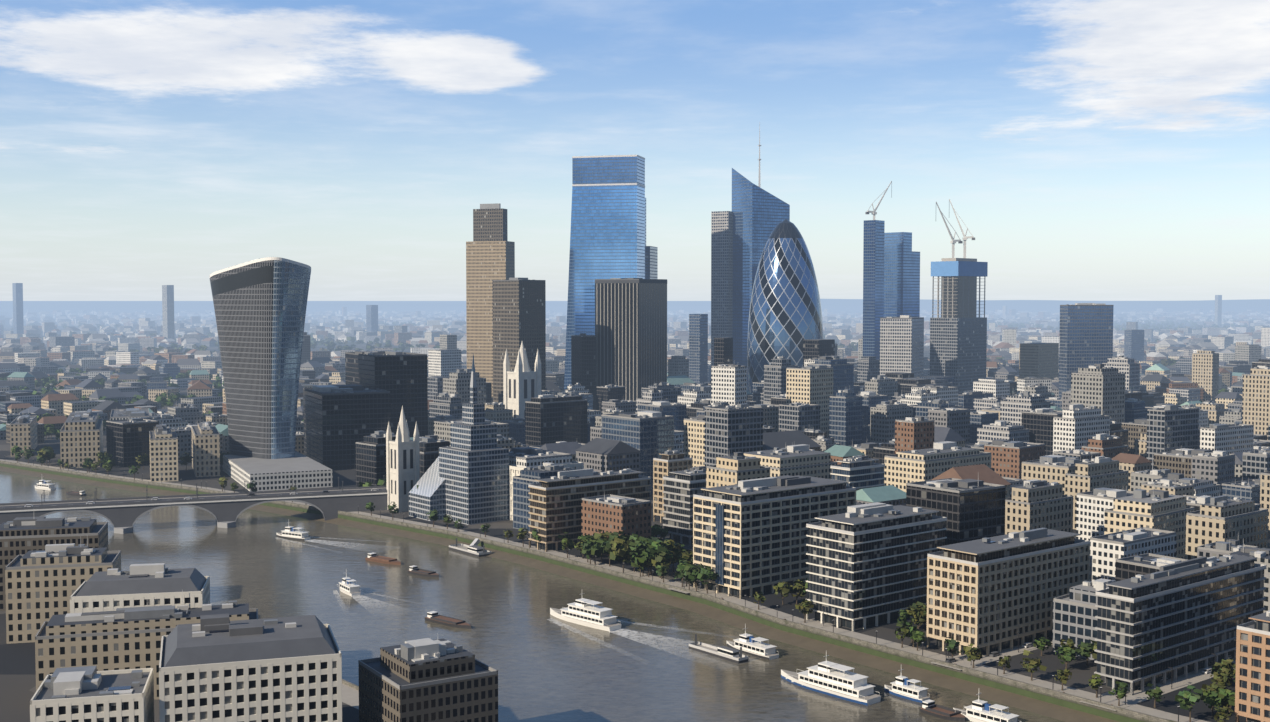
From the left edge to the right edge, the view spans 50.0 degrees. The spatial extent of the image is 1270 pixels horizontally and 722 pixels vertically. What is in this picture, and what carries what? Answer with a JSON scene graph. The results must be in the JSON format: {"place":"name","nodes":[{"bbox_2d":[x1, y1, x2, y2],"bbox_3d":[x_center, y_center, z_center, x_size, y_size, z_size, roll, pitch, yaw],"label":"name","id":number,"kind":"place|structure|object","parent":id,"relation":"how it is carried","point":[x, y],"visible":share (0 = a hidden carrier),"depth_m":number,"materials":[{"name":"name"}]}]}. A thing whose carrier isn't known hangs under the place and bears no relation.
{"place":"outdoors","nodes":[
{"label":"outdoors","id":0,"kind":"place"},
{"bbox_2d":[0,464,1143,721],"bbox_3d":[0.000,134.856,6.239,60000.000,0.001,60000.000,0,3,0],"label":"river water","id":1,"kind":"structure","parent":0,"point":[530,652],"depth_m":568.89,"materials":[{"name":"liquid"}]},
{"bbox_2d":[35,476,1020,721],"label":"boats","id":2,"kind":"object","parent":1,"relation":"on","point":[826,677],"visible":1,"depth_m":512.34,"materials":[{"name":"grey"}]},
{"bbox_2d":[0,301,1269,721],"bbox_3d":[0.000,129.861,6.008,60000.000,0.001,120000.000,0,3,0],"label":"ground","id":3,"kind":"structure","parent":0,"point":[16,677],"depth_m":716.03,"materials":[{"name":"grey concrete"}]},
{"bbox_2d":[0,475,387,533],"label":"river bridge","id":4,"kind":"structure","parent":3,"relation":"on","point":[123,515],"depth_m":804.05,"materials":[{"name":"stone"}]},
{"bbox_2d":[0,516,497,721],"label":"foreground buildings","id":5,"kind":"structure","parent":3,"relation":"on","point":[99,628],"depth_m":389.65,"materials":[{"name":"beige stone"}]},
{"bbox_2d":[210,257,310,458],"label":"flared skyscraper","id":6,"kind":"structure","parent":3,"relation":"on","point":[260,305],"depth_m":999.42,"materials":[{"name":"grey glass"}]},
{"bbox_2d":[409,355,508,524],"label":"stepped office building","id":7,"kind":"structure","parent":3,"relation":"on","point":[464,478],"depth_m":793.14,"materials":[{"name":"grey concrete"}]},
{"bbox_2d":[386,341,553,511],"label":"church towers","id":8,"kind":"structure","parent":3,"relation":"on","point":[521,383],"depth_m":834.24,"materials":[{"name":"stone"}]},
{"bbox_2d":[0,455,1208,721],"bbox_3d":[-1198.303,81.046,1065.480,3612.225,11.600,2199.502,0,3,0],"label":"embankment walls","id":9,"kind":"structure","parent":3,"relation":"on","point":[998,685],"depth_m":563.36,"materials":[{"name":"stone"}]},
{"bbox_2d":[12,127,1221,469],"bbox_3d":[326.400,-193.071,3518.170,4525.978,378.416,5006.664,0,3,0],"label":"skyscrapers","id":10,"kind":"structure","parent":3,"relation":"on","point":[616,331],"depth_m":1511.08,"materials":[{"name":"blue glass"}]},
{"bbox_2d":[11,445,1235,721],"bbox_3d":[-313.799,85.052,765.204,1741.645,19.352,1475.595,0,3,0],"label":"riverside trees","id":11,"kind":"object","parent":3,"relation":"on","point":[661,555],"visible":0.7,"depth_m":598.00,"materials":[{"name":"green plant"}]},
{"bbox_2d":[0,332,1269,721],"bbox_3d":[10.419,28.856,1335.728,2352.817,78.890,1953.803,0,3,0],"label":"city buildings","id":12,"kind":"structure","parent":3,"relation":"on","point":[874,414],"depth_m":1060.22,"materials":[{"name":"grey concrete"}]},
{"bbox_2d":[0,306,1269,371],"bbox_3d":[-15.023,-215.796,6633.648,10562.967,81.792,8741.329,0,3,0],"label":"city","id":13,"kind":"object","parent":3,"relation":"on","point":[126,344],"visible":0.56,"depth_m":4036.04,"materials":[{"name":"grey concrete"}]},
{"bbox_2d":[865,181,987,392],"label":"construction tower","id":14,"kind":"structure","parent":3,"relation":"on","point":[958,340],"depth_m":1619.06,"materials":[{"name":"grey glass"}]},
{"bbox_2d":[668,579,1235,710],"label":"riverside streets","id":15,"kind":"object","parent":3,"relation":"on","point":[1172,685],"visible":0.33,"depth_m":471.60,"materials":[{"name":"grey asphalt"}]},
{"bbox_2d":[0,299,1269,306],"bbox_3d":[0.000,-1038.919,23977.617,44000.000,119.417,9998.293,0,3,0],"label":"horizon hills","id":16,"kind":"structure","parent":0,"point":[924,302],"depth_m":22294.23,"materials":[{"name":"grey"}]},
{"bbox_2d":[0,0,1269,300],"label":"sky","id":17,"kind":"structure","parent":0,"point":[1087,150],"materials":[{"name":"blue"}]},
{"bbox_2d":[747,219,822,394],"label":"gherkin-shaped skyscraper","id":18,"kind":"structure","parent":0,"point":[785,315],"depth_m":1469.19,"materials":[{"name":"blue glass"}]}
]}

